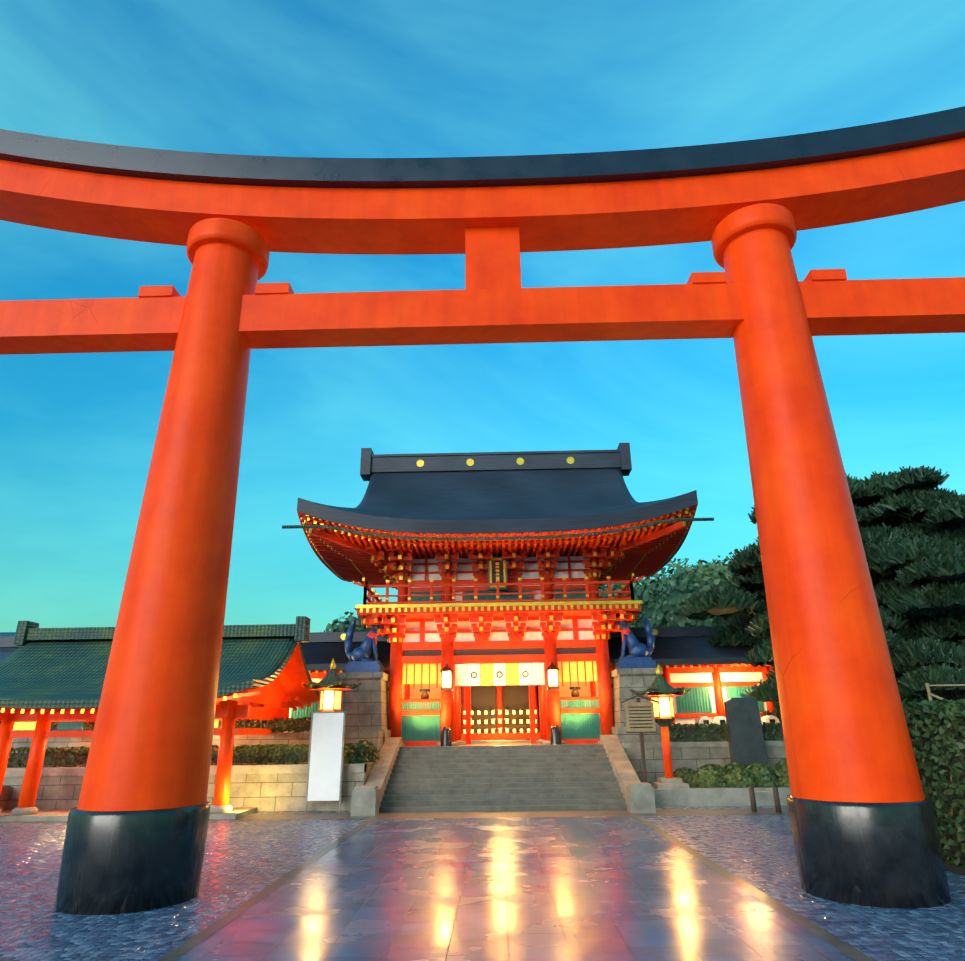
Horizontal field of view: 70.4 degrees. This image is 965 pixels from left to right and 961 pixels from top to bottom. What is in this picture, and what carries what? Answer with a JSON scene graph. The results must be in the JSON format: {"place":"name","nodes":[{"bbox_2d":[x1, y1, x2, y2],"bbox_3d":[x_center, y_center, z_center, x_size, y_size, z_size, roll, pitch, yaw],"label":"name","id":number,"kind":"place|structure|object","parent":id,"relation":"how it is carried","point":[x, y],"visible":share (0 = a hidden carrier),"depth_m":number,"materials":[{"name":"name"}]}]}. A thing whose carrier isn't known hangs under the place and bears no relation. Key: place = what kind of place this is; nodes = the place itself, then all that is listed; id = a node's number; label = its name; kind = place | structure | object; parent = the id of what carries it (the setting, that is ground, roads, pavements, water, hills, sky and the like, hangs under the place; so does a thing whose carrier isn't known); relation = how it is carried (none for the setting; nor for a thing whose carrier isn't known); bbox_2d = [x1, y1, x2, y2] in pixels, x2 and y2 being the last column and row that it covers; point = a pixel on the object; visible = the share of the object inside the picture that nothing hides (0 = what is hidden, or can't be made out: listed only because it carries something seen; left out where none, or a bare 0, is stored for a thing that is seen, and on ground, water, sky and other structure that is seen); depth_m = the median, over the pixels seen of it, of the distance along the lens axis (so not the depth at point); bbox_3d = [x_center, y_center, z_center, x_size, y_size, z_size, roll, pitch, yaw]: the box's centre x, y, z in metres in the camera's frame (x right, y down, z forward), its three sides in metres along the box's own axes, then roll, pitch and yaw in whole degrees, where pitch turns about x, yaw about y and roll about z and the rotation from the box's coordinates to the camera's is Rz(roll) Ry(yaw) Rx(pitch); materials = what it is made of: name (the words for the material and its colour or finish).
{"place":"outdoors","nodes":[
{"label":"outdoors","id":0,"kind":"place"},
{"bbox_2d":[0,805,964,960],"bbox_3d":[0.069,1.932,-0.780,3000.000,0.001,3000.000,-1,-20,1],"label":"ground","id":1,"kind":"structure","parent":0,"point":[244,860],"depth_m":9.54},
{"bbox_2d":[0,786,9,809],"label":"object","id":2,"kind":"structure","parent":1,"relation":"on","point":[4,795],"depth_m":19.50,"materials":[{"name":"wood"}]},
{"bbox_2d":[0,616,319,821],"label":"roofed pavilion","id":3,"kind":"structure","parent":1,"relation":"on","point":[48,676],"depth_m":19.63,"materials":[{"name":"orange wood"}]},
{"bbox_2d":[305,711,345,812],"bbox_3d":[-4.449,8.101,19.772,1.000,2.690,0.780,-1,-20,1],"label":"white sign board","id":4,"kind":"object","parent":1,"relation":"on","point":[325,771],"visible":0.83,"depth_m":19.45,"materials":[{"name":"metal"}]},
{"bbox_2d":[0,808,788,822],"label":"paving","id":5,"kind":"structure","parent":1,"relation":"on","point":[511,814],"depth_m":17.94,"materials":[{"name":"stone"}]},
{"bbox_2d":[748,786,781,812],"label":"wooden posts","id":6,"kind":"object","parent":5,"relation":"on","point":[775,795],"visible":0.92,"depth_m":17.76,"materials":[{"name":"brown wood"}]},
{"bbox_2d":[3,731,790,811],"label":"terrace walls","id":7,"kind":"structure","parent":1,"relation":"on","point":[274,787],"depth_m":19.66,"materials":[{"name":"stone"}]},
{"bbox_2d":[302,658,361,710],"bbox_3d":[-4.785,7.325,21.438,1.926,3.420,1.668,-1,-20,1],"label":"post lantern","id":8,"kind":"object","parent":7,"relation":"on","point":[335,684],"visible":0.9,"depth_m":21.41,"materials":[{"name":"green metal"}]},
{"bbox_2d":[344,740,379,763],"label":"terrace bushes","id":9,"kind":"object","parent":7,"relation":"on","point":[351,756],"visible":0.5,"depth_m":20.26,"materials":[{"name":"green plant"}]},
{"bbox_2d":[0,717,783,767],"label":"terrace hedges","id":10,"kind":"object","parent":7,"relation":"on","point":[265,754],"visible":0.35,"depth_m":20.55,"materials":[{"name":"green plant"}]},
{"bbox_2d":[620,695,658,782],"bbox_3d":[4.701,7.655,20.102,1.100,2.590,0.300,-1,-20,1],"label":"notice board","id":11,"kind":"object","parent":7,"relation":"on","point":[640,718],"visible":0.96,"depth_m":20.29,"materials":[{"name":"brown wood"}]},
{"bbox_2d":[610,613,670,742],"bbox_3d":[5.465,7.142,24.286,1.900,4.911,1.900,-1,-20,1],"label":"fox statue","id":12,"kind":"object","parent":7,"relation":"on","point":[635,670],"visible":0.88,"depth_m":23.68,"materials":[{"name":"stone"}]},
{"bbox_2d":[650,783,782,787],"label":"bed soil","id":13,"kind":"structure","parent":7,"relation":"on","point":[690,786],"depth_m":19.86,"materials":[{"name":"brown soil"}]},
{"bbox_2d":[629,664,691,788],"bbox_3d":[5.509,7.513,20.688,1.926,3.840,1.668,-1,-20,1],"label":"post lantern","id":14,"kind":"object","parent":13,"relation":"on","point":[664,710],"visible":0.88,"depth_m":20.57,"materials":[{"name":"vermilion painted wood"},{"name":"green copper"},{"name":"granite"}]},
{"bbox_2d":[673,758,789,787],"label":"shrubs","id":15,"kind":"object","parent":13,"relation":"on","point":[736,774],"visible":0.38,"depth_m":20.11,"materials":[{"name":"green plant"}]},
{"bbox_2d":[724,697,767,765],"bbox_3d":[8.340,8.204,21.643,1.400,2.530,0.800,-1,-20,1],"label":"stone monument","id":16,"kind":"object","parent":13,"relation":"on","point":[745,735],"visible":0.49,"depth_m":21.60,"materials":[{"name":"stone"}]},
{"bbox_2d":[0,106,964,914],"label":"torii gate","id":17,"kind":"structure","parent":1,"relation":"on","point":[862,818],"depth_m":11.91,"materials":[{"name":"orange paint"}]},
{"bbox_2d":[402,740,582,746],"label":"gate platform","id":18,"kind":"structure","parent":1,"relation":"on","point":[496,742],"depth_m":26.86,"materials":[{"name":"stone"}]},
{"bbox_2d":[0,632,54,722],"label":"office building","id":19,"kind":"structure","parent":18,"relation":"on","point":[3,655],"depth_m":30.75,"materials":[{"name":"concrete"}]},
{"bbox_2d":[0,632,390,732],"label":"corridor","id":20,"kind":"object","parent":18,"relation":"on","point":[321,650],"visible":0.04,"depth_m":27.61,"materials":[{"name":"paint"}]},
{"bbox_2d":[338,617,390,743],"bbox_3d":[-4.231,7.330,24.457,1.900,4.911,1.900,-1,-20,1],"label":"fox statue","id":21,"kind":"object","parent":18,"relation":"on","point":[365,705],"visible":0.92,"depth_m":23.80,"materials":[{"name":"stone"}]},
{"bbox_2d":[461,682,539,739],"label":"hall","id":22,"kind":"structure","parent":18,"relation":"on","point":[498,712],"depth_m":39.60,"materials":[{"name":"brown wood"}]},
{"bbox_2d":[608,626,778,741],"bbox_3d":[13.850,8.143,27.813,17.700,4.450,6.000,-1,-20,1],"label":"corridor","id":23,"kind":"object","parent":18,"relation":"on","point":[714,678],"visible":0.29,"depth_m":26.25,"materials":[{"name":"paint"}]},
{"bbox_2d":[351,735,655,815],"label":"stone stairs","id":24,"kind":"structure","parent":1,"relation":"on","point":[602,775],"depth_m":20.43,"materials":[{"name":"stone"}]},
{"bbox_2d":[157,816,874,960],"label":"path paving","id":25,"kind":"structure","parent":1,"relation":"on","point":[624,888],"depth_m":8.68,"materials":[{"name":"stone"}]},
{"bbox_2d":[324,546,745,631],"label":"trees","id":26,"kind":"object","parent":1,"relation":"on","point":[658,609],"visible":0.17,"depth_m":49.30,"materials":[{"name":"green plant"}]},
{"bbox_2d":[676,465,964,721],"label":"pine tree","id":27,"kind":"object","parent":1,"relation":"on","point":[911,523],"visible":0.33,"depth_m":22.93,"materials":[{"name":"green plant"}]},
{"bbox_2d":[902,698,964,874],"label":"hedge","id":28,"kind":"object","parent":1,"relation":"on","point":[936,729],"visible":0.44,"depth_m":10.92,"materials":[{"name":"green plant"}]},
{"bbox_2d":[925,683,964,700],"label":"fence","id":29,"kind":"object","parent":1,"relation":"on","point":[930,694],"visible":0.31,"depth_m":15.98,"materials":[{"name":"brown wood"}]},
{"bbox_2d":[0,0,964,631],"label":"sky","id":30,"kind":"structure","parent":0,"point":[282,78],"materials":[{"name":"blue"}]},
{"bbox_2d":[309,521,686,745],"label":"shrine gate building","id":31,"kind":"structure","parent":0,"point":[454,623],"depth_m":25.11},
{"bbox_2d":[282,443,713,584],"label":"roof","id":32,"kind":"structure","parent":31,"relation":"attached to","point":[569,501],"depth_m":26.85,"materials":[{"name":"grey tile"}]},
{"bbox_2d":[463,565,717,740],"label":"forest hill","id":33,"kind":"structure","parent":0,"point":[667,579],"depth_m":146.15,"materials":[{"name":"green plant"}]}
]}

